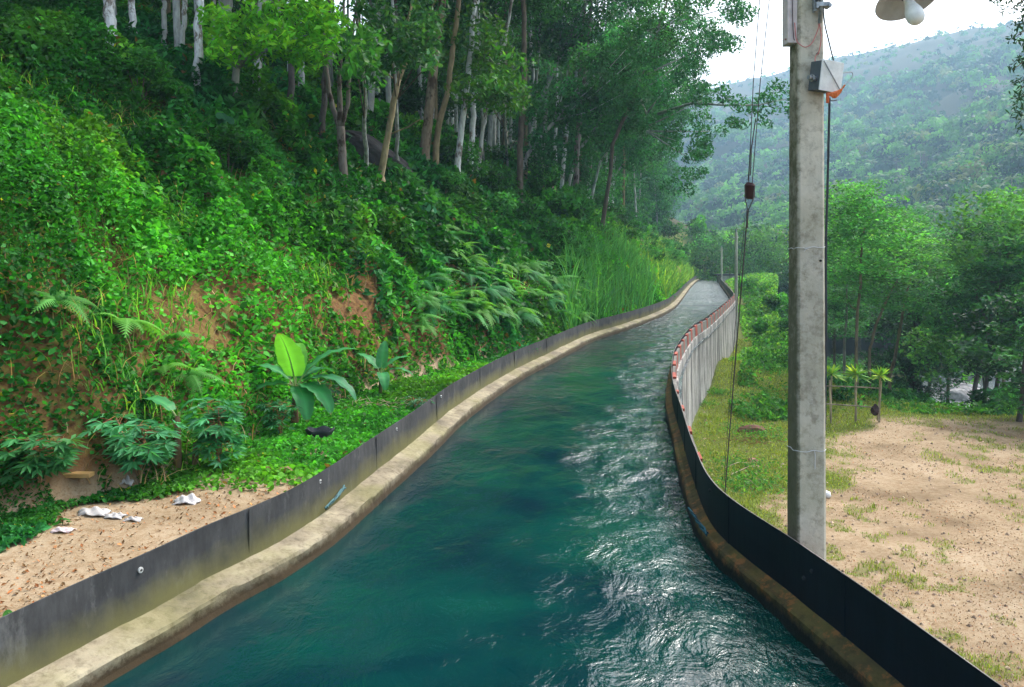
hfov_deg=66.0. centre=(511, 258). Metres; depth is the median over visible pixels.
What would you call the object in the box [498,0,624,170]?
forest tree
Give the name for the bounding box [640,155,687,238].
forest tree
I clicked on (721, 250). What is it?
utility pole
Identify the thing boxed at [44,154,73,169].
broad leaved plant
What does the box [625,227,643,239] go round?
shrub
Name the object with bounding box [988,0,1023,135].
overhanging tree
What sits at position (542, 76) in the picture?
forest tree
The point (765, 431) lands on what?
weed patch
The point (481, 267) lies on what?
fern
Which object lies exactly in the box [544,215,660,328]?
tall grass
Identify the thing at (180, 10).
forest tree
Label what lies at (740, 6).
overhanging tree
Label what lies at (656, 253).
shrub
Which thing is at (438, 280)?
fern
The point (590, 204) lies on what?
shrub
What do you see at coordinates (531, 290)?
fern
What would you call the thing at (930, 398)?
bush
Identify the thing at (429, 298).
fern
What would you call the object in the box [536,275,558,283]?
fern
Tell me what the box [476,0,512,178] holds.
forest tree
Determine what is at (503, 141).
forest tree
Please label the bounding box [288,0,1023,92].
sky
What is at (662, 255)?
shrub
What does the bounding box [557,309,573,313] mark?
fern
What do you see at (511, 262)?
fern
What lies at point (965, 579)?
pebbles
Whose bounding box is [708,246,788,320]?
valley tree
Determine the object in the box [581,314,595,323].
fern
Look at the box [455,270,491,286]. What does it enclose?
fern
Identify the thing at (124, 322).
fern
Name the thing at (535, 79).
forest tree
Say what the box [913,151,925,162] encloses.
palm tree
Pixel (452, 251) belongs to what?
fern
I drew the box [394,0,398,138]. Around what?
forest tree
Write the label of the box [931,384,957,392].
river rock
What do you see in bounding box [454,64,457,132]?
forest tree
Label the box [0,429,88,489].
cassava plant
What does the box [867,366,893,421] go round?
spiky plant
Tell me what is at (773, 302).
bush
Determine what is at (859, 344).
valley tree
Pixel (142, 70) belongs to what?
shrub
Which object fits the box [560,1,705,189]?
canal side tree
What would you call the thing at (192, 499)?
rag
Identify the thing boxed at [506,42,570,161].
forest tree
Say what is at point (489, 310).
fern
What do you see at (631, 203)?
forest tree
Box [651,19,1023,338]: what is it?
wood
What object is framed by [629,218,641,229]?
shrub
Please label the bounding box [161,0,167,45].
forest tree
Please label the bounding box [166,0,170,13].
forest tree
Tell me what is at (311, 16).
young tree
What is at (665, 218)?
forest tree
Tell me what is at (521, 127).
forest tree
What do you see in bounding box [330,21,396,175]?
forest tree
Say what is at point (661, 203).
forest tree
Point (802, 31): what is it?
utility pole
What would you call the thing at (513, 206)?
shrub
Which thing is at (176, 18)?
forest tree
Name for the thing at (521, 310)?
fern
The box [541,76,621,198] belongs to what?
forest tree
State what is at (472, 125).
forest tree
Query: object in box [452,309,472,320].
fern
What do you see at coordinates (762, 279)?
bank weeds
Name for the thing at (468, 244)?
fern
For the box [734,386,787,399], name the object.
weed patch
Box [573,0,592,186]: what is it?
forest tree
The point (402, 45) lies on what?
forest tree
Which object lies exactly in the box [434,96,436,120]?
forest tree
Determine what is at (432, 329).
fern
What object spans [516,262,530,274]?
fern
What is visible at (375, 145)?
boulder
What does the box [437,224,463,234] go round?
fern
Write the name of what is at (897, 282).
slender tree
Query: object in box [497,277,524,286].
fern
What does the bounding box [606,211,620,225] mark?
shrub
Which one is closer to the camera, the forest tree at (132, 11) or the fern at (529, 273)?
the forest tree at (132, 11)
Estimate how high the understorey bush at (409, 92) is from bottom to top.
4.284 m
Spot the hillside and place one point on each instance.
(62, 486)
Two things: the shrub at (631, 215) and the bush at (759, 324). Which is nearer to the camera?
the bush at (759, 324)
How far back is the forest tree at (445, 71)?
82.88 m
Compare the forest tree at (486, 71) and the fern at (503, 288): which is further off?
the forest tree at (486, 71)
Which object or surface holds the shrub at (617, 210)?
on the hillside
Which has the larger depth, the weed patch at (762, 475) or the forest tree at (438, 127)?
the forest tree at (438, 127)
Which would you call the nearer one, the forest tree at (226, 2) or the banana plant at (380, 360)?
the banana plant at (380, 360)
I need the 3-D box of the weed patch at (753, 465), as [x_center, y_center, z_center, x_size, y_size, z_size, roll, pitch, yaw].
[6.785,6.038,23.401,2.975,0.390,3.071,0,0,0]
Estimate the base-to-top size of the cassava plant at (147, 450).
0.828 m
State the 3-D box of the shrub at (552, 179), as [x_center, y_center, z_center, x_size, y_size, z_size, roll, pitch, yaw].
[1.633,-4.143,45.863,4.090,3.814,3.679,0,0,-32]
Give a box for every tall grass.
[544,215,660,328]
[591,198,700,296]
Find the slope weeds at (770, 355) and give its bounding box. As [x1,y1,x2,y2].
[728,274,1023,421]
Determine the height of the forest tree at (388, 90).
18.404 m
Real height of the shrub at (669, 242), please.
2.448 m
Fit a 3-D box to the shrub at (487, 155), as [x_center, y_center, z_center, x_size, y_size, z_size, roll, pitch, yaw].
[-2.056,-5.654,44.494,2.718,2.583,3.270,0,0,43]
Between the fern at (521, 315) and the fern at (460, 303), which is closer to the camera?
the fern at (460, 303)
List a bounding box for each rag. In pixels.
[50,527,76,532]
[78,506,111,516]
[104,512,127,519]
[119,475,133,486]
[122,516,143,521]
[171,493,200,504]
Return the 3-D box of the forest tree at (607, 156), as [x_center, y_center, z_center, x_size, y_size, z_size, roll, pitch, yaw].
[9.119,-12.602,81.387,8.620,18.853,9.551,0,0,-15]
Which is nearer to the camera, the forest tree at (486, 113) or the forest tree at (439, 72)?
the forest tree at (486, 113)
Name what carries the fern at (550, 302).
on the hillside
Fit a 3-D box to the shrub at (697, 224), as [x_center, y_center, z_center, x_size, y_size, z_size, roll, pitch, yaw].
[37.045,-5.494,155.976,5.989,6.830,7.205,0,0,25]
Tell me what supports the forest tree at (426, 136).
on the hillside
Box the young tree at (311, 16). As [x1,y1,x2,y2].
[190,0,354,108]
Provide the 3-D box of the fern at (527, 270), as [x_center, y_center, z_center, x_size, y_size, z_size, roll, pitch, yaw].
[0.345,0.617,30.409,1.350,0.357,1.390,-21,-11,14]
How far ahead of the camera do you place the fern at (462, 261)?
25.60 m
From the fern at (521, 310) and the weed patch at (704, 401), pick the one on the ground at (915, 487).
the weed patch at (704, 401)
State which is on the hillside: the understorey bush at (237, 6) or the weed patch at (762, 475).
the understorey bush at (237, 6)
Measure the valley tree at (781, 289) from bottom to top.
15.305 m
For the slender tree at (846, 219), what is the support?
on the ground at (915, 487)
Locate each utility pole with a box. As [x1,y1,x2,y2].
[720,246,722,280]
[733,229,738,338]
[782,0,833,560]
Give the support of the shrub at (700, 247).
on the hillside
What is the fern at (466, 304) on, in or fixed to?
on the hillside
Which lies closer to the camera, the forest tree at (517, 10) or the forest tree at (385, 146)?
the forest tree at (385, 146)
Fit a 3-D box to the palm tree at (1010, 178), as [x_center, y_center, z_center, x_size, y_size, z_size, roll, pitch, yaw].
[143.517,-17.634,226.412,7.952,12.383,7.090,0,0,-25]
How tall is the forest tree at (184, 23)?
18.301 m
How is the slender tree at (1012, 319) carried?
on the ground at (915, 487)
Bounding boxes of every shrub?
[0,0,57,10]
[88,44,193,108]
[182,121,275,173]
[430,134,487,178]
[430,168,464,202]
[454,136,506,173]
[475,159,525,203]
[488,171,531,199]
[489,188,545,240]
[491,143,516,169]
[515,158,561,198]
[526,213,592,259]
[528,186,587,232]
[546,181,588,217]
[565,182,596,214]
[591,194,612,214]
[602,201,627,215]
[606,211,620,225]
[609,210,630,226]
[614,224,641,249]
[621,211,648,232]
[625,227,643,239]
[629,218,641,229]
[642,243,664,270]
[646,223,657,232]
[646,231,658,239]
[648,244,665,262]
[648,244,666,261]
[652,218,684,240]
[658,238,675,249]
[662,248,673,261]
[666,246,682,263]
[668,241,692,261]
[673,250,681,264]
[678,250,686,264]
[685,214,714,240]
[687,256,703,274]
[689,237,719,256]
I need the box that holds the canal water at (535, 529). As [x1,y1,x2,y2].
[103,279,848,686]
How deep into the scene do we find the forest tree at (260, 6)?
27.38 m
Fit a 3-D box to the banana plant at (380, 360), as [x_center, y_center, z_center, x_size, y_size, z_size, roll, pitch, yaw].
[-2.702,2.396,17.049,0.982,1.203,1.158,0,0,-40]
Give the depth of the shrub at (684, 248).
110.89 m
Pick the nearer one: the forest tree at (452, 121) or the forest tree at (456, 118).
the forest tree at (456, 118)
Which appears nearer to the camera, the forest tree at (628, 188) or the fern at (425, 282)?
the fern at (425, 282)
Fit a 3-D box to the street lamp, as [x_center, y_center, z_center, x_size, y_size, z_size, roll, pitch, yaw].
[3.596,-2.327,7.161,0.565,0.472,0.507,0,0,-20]
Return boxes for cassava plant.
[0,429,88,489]
[76,413,187,479]
[182,397,247,467]
[255,399,300,433]
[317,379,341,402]
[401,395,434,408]
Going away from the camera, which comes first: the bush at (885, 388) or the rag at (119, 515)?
the rag at (119, 515)
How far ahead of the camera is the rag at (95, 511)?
8.95 m
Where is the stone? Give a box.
[737,425,764,433]
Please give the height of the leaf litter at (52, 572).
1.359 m
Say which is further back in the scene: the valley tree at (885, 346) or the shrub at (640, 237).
the valley tree at (885, 346)
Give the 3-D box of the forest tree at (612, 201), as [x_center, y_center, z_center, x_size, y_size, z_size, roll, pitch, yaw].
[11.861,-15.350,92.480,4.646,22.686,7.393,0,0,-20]
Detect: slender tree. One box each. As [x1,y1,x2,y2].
[776,189,906,388]
[788,179,951,388]
[830,219,971,396]
[842,210,989,388]
[893,306,1023,387]
[903,230,1023,388]
[929,185,1023,406]
[940,261,1023,392]
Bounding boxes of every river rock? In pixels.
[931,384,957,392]
[939,389,968,400]
[955,381,980,386]
[957,386,971,389]
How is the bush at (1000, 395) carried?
on the ground at (915, 487)
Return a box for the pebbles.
[696,411,1023,686]
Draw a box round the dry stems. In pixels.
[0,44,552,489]
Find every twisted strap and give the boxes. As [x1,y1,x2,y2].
[324,485,345,509]
[688,507,708,535]
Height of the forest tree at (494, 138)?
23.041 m
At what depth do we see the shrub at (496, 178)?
39.66 m
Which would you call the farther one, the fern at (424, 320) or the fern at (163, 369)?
the fern at (424, 320)
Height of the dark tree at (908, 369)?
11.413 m
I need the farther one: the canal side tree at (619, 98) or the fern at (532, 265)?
the canal side tree at (619, 98)
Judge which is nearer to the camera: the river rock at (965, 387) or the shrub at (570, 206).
the shrub at (570, 206)
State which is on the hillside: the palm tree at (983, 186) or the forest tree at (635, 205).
the forest tree at (635, 205)
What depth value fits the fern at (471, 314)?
23.05 m
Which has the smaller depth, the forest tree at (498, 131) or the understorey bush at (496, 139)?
the forest tree at (498, 131)
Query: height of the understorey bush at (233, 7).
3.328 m
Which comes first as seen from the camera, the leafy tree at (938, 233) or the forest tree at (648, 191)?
the leafy tree at (938, 233)
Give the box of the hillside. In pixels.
[0,2,713,617]
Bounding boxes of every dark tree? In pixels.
[859,270,979,399]
[946,283,1023,421]
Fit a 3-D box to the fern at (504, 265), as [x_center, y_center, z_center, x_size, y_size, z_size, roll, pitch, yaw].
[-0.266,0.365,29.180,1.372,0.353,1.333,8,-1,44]
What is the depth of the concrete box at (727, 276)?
112.00 m
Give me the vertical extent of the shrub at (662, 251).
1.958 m
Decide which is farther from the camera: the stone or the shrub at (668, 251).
the shrub at (668, 251)
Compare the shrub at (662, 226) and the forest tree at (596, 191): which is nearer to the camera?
the forest tree at (596, 191)
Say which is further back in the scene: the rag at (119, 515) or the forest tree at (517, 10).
the forest tree at (517, 10)
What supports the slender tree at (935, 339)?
on the ground at (915, 487)
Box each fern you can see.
[3,290,100,326]
[85,312,167,344]
[149,362,196,374]
[158,331,197,341]
[166,367,226,396]
[409,295,431,309]
[410,273,455,297]
[410,293,445,314]
[410,313,444,327]
[411,322,437,337]
[416,289,447,310]
[421,268,458,288]
[423,296,464,325]
[433,279,448,287]
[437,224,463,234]
[437,246,469,262]
[437,290,466,297]
[441,255,453,263]
[442,304,460,310]
[443,231,473,235]
[451,300,480,311]
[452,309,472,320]
[455,258,477,268]
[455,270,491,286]
[455,286,484,301]
[455,306,488,330]
[456,311,477,319]
[458,267,481,275]
[459,238,483,253]
[460,242,478,252]
[460,287,488,300]
[460,298,486,309]
[463,258,482,265]
[464,301,488,318]
[467,254,488,261]
[469,306,496,326]
[470,299,498,316]
[475,266,497,273]
[476,280,516,303]
[476,305,501,328]
[479,285,503,299]
[484,293,510,303]
[491,275,514,292]
[491,311,511,322]
[492,302,518,326]
[494,286,518,300]
[496,309,523,328]
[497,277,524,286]
[498,255,519,270]
[498,297,522,307]
[500,263,518,272]
[505,290,537,297]
[508,286,526,295]
[511,269,532,275]
[512,307,528,318]
[512,307,542,315]
[512,310,543,327]
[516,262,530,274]
[518,270,541,282]
[523,288,543,295]
[527,273,542,281]
[528,274,551,285]
[529,262,546,272]
[529,291,554,298]
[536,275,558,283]
[536,280,553,289]
[546,289,565,298]
[547,293,568,311]
[550,283,569,289]
[551,275,578,288]
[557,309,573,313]
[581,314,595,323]
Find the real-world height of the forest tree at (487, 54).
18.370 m
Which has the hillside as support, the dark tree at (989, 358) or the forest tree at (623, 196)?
the forest tree at (623, 196)
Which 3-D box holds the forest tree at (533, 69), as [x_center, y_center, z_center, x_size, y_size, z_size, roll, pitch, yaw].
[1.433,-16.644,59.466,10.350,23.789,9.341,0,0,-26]
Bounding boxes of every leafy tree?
[764,179,911,384]
[867,204,967,390]
[885,244,1008,399]
[950,186,1023,387]
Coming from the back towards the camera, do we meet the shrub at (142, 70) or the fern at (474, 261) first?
the fern at (474, 261)
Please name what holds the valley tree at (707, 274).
on the ground at (915, 487)
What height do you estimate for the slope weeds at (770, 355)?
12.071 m
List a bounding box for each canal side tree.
[502,0,693,180]
[510,0,656,144]
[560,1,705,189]
[569,0,704,185]
[590,12,726,198]
[607,58,713,186]
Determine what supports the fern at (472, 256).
on the hillside
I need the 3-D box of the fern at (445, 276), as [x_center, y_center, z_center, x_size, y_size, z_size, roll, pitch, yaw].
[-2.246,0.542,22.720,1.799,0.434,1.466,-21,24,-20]
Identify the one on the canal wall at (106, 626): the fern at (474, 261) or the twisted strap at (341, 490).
the twisted strap at (341, 490)
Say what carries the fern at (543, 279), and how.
on the hillside
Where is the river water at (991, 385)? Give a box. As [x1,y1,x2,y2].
[916,361,1022,406]
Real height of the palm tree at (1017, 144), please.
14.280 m
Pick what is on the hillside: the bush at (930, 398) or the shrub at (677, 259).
the shrub at (677, 259)
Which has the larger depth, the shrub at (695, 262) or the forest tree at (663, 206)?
the forest tree at (663, 206)
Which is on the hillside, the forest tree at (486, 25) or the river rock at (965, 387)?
the forest tree at (486, 25)
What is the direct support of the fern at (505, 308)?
on the hillside
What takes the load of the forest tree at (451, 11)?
on the hillside
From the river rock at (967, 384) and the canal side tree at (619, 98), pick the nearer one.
the canal side tree at (619, 98)
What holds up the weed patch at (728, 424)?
on the ground at (915, 487)
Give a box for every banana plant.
[140,395,207,468]
[252,333,356,422]
[357,340,413,392]
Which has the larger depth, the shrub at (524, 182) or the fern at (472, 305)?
the shrub at (524, 182)
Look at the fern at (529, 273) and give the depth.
30.79 m
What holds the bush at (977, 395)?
on the ground at (915, 487)
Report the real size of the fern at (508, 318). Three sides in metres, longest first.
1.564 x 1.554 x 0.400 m
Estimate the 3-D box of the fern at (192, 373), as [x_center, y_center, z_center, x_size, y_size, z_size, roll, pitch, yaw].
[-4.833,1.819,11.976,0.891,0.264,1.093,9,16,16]
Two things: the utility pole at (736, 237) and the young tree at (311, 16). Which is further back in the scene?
the utility pole at (736, 237)
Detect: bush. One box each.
[191,0,245,14]
[209,0,295,71]
[333,25,427,116]
[344,44,426,116]
[392,65,464,119]
[443,107,487,136]
[466,115,508,145]
[733,277,758,293]
[749,317,776,334]
[760,291,788,311]
[769,317,787,337]
[827,373,854,401]
[834,373,920,401]
[871,383,905,398]
[897,389,955,405]
[916,392,936,402]
[964,385,1019,409]
[985,386,1018,409]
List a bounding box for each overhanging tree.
[594,0,789,224]
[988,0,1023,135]
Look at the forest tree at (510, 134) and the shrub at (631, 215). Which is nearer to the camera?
the forest tree at (510, 134)
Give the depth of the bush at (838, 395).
33.56 m
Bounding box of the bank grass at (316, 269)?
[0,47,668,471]
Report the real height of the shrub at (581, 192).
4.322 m
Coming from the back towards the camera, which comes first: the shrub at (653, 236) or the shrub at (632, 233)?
the shrub at (653, 236)
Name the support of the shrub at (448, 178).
on the hillside
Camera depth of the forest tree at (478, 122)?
84.56 m
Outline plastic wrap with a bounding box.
[826,85,845,102]
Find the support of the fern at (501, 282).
on the hillside
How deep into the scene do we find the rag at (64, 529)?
8.41 m
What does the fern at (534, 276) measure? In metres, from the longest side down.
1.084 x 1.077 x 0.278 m
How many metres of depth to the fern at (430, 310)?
20.94 m
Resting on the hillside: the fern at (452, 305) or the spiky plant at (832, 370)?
the fern at (452, 305)
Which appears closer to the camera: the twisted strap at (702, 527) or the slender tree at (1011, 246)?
the twisted strap at (702, 527)
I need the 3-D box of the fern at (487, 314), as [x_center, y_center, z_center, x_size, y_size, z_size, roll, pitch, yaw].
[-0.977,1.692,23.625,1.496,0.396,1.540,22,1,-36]
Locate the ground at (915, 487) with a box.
[643,21,1023,686]
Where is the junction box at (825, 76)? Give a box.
[807,59,852,100]
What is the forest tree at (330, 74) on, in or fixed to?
on the hillside
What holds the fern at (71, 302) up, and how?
on the hillside
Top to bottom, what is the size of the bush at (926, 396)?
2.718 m
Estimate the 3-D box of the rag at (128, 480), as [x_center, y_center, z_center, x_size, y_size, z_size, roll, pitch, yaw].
[-4.869,2.809,9.939,0.205,0.157,0.136,0,0,0]
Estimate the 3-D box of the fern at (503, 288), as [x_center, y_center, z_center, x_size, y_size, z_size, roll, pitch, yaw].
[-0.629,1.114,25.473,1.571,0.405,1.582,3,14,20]
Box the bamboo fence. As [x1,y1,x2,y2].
[826,379,881,420]
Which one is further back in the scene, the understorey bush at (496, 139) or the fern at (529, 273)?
the understorey bush at (496, 139)
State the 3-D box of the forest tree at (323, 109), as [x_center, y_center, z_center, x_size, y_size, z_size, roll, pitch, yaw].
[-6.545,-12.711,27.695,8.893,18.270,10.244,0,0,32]
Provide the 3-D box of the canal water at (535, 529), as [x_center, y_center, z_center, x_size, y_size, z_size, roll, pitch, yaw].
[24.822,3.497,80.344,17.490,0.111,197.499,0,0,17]
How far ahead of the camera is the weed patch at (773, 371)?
37.61 m
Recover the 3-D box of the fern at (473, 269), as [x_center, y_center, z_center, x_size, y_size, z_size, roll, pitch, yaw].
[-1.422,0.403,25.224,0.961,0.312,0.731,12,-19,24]
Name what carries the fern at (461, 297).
on the hillside
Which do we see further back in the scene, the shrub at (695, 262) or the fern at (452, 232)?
the shrub at (695, 262)
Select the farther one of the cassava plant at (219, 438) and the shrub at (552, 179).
the shrub at (552, 179)
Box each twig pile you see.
[334,396,421,410]
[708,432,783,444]
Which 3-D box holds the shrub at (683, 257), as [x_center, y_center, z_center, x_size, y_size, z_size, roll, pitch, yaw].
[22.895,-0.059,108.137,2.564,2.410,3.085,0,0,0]
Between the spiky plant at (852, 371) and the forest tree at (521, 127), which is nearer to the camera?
the spiky plant at (852, 371)
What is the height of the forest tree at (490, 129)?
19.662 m
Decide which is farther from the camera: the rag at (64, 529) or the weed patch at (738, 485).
the weed patch at (738, 485)
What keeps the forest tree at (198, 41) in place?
on the hillside
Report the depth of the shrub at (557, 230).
39.09 m
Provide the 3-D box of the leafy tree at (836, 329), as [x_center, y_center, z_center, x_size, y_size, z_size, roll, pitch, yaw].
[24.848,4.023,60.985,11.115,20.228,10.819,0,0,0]
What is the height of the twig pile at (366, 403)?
0.241 m
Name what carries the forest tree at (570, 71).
on the hillside
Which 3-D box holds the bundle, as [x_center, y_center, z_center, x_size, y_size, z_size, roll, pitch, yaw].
[13.549,5.663,29.445,0.288,0.460,0.188,0,0,0]
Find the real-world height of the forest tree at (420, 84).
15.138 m
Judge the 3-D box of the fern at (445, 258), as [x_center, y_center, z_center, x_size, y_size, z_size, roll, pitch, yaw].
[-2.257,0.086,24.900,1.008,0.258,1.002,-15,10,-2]
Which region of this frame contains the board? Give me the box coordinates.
[63,471,94,477]
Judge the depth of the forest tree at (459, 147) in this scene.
35.55 m
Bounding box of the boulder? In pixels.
[334,130,412,172]
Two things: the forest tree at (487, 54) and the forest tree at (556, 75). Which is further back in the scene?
the forest tree at (487, 54)
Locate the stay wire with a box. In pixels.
[723,0,769,492]
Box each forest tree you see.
[103,0,117,52]
[128,0,136,28]
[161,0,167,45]
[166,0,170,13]
[173,0,180,46]
[179,0,187,65]
[180,0,181,20]
[192,0,203,90]
[221,0,230,35]
[252,0,265,90]
[287,15,294,106]
[298,13,304,99]
[319,0,330,138]
[322,0,357,191]
[325,0,332,85]
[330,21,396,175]
[339,0,450,159]
[364,0,472,118]
[364,0,486,102]
[366,6,377,119]
[370,0,435,185]
[375,8,380,100]
[381,5,391,107]
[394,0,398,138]
[400,1,467,94]
[414,9,423,121]
[420,0,445,165]
[423,0,532,160]
[433,0,460,164]
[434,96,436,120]
[450,92,453,125]
[454,0,477,171]
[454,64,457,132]
[458,22,541,141]
[460,3,517,149]
[462,0,579,178]
[462,15,518,128]
[464,2,558,148]
[468,0,479,170]
[469,0,536,149]
[469,46,536,169]
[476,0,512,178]
[480,0,570,159]
[484,27,560,84]
[485,17,496,151]
[486,0,553,150]
[486,0,593,202]
[496,3,502,149]
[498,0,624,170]
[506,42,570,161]
[511,3,619,143]
[528,22,609,165]
[529,13,537,156]
[530,2,553,156]
[531,0,593,171]
[537,52,630,208]
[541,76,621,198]
[559,1,583,188]
[559,61,631,207]
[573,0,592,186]
[584,143,637,208]
[594,138,657,221]
[611,134,615,202]
[616,126,659,215]
[622,65,634,210]
[626,151,663,218]
[638,127,673,212]
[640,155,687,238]
[644,159,676,234]
[652,176,673,230]
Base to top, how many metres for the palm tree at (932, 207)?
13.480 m
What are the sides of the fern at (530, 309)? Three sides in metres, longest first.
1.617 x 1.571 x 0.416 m
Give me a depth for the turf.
25.47 m
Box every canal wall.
[0,276,704,686]
[665,278,1002,686]
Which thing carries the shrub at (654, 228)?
on the hillside
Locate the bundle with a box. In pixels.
[870,404,878,415]
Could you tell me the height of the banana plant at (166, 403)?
1.019 m
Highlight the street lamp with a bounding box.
[875,0,933,25]
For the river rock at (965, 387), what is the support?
in the river water at (991, 385)
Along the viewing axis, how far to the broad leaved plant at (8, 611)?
6.48 m
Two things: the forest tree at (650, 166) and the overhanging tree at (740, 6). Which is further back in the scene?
the forest tree at (650, 166)
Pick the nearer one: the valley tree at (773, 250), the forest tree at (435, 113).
the forest tree at (435, 113)
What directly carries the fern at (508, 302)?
on the hillside
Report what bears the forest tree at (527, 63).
on the hillside
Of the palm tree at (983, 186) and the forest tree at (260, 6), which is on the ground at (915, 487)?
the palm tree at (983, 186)
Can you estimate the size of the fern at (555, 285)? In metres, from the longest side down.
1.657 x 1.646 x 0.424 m
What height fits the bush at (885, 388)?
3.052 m
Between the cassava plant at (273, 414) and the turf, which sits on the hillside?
the cassava plant at (273, 414)
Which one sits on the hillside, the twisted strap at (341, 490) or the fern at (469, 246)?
the fern at (469, 246)
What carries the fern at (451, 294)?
on the hillside
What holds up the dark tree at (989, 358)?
on the ground at (915, 487)
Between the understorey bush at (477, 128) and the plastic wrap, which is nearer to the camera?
the plastic wrap
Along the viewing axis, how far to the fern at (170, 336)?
12.04 m
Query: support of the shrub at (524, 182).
on the hillside
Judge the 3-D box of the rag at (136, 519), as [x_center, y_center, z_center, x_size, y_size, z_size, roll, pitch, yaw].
[-4.249,2.918,8.851,0.209,0.062,0.143,0,0,0]
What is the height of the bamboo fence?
1.551 m
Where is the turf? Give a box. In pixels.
[692,338,1023,680]
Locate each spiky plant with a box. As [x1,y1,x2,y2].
[827,365,846,423]
[843,364,870,421]
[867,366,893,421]
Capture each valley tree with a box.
[669,223,786,280]
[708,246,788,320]
[740,240,788,268]
[740,256,788,320]
[781,260,883,347]
[827,240,900,351]
[876,226,940,347]
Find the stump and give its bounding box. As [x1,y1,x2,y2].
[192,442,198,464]
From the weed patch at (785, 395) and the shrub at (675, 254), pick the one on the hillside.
the shrub at (675, 254)
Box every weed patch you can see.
[696,416,784,440]
[700,398,725,409]
[702,450,787,477]
[706,384,731,396]
[710,469,784,496]
[716,461,787,493]
[722,421,787,444]
[724,361,787,376]
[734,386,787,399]
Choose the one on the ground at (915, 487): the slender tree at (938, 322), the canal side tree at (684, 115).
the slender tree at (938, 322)
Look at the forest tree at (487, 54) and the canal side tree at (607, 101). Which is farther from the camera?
the forest tree at (487, 54)
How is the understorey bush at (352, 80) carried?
on the hillside
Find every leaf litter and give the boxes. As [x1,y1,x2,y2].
[0,342,354,615]
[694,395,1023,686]
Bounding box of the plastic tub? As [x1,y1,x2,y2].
[305,426,334,437]
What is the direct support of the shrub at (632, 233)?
on the hillside
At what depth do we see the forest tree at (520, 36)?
65.04 m
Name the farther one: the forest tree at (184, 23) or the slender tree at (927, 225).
the slender tree at (927, 225)
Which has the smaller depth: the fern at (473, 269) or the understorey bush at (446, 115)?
the fern at (473, 269)
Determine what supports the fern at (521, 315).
on the hillside
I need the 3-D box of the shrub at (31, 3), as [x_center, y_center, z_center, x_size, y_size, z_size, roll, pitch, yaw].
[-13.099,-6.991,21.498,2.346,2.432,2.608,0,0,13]
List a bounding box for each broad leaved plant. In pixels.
[3,609,11,615]
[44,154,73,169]
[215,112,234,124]
[419,202,436,213]
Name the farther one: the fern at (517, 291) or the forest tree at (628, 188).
the forest tree at (628, 188)
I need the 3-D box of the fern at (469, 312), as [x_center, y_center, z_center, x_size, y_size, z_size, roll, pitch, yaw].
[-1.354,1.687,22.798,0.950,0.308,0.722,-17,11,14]
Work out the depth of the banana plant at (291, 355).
13.51 m
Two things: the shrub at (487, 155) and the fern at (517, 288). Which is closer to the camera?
the fern at (517, 288)
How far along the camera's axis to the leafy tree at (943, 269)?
57.57 m
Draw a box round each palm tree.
[901,186,916,195]
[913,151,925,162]
[923,205,946,220]
[968,185,990,197]
[997,175,1022,189]
[1002,142,1023,155]
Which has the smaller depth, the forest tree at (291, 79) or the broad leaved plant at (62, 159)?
the broad leaved plant at (62, 159)
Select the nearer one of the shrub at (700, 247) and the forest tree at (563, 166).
the forest tree at (563, 166)
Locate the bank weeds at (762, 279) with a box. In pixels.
[725,272,827,376]
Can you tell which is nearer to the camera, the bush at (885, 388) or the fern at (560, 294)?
the fern at (560, 294)
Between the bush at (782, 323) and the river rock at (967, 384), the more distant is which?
the river rock at (967, 384)
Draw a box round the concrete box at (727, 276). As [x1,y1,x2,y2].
[715,267,739,282]
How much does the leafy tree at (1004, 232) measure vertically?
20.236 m
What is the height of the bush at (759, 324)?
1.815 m
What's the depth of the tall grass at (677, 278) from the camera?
69.36 m
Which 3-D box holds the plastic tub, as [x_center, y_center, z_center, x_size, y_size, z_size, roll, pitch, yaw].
[-3.161,2.877,12.950,0.492,0.190,0.334,0,0,0]
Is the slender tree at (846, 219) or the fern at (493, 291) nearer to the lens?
the fern at (493, 291)
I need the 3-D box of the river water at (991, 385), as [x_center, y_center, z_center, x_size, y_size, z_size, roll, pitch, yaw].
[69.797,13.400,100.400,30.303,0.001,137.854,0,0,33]
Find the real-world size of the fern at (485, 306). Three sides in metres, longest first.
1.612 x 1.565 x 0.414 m
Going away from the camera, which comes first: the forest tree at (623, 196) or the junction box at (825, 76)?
the junction box at (825, 76)
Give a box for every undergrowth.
[0,0,686,504]
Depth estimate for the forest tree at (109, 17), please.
21.48 m
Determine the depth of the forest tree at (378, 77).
45.07 m
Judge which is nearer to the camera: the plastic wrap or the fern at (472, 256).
the plastic wrap

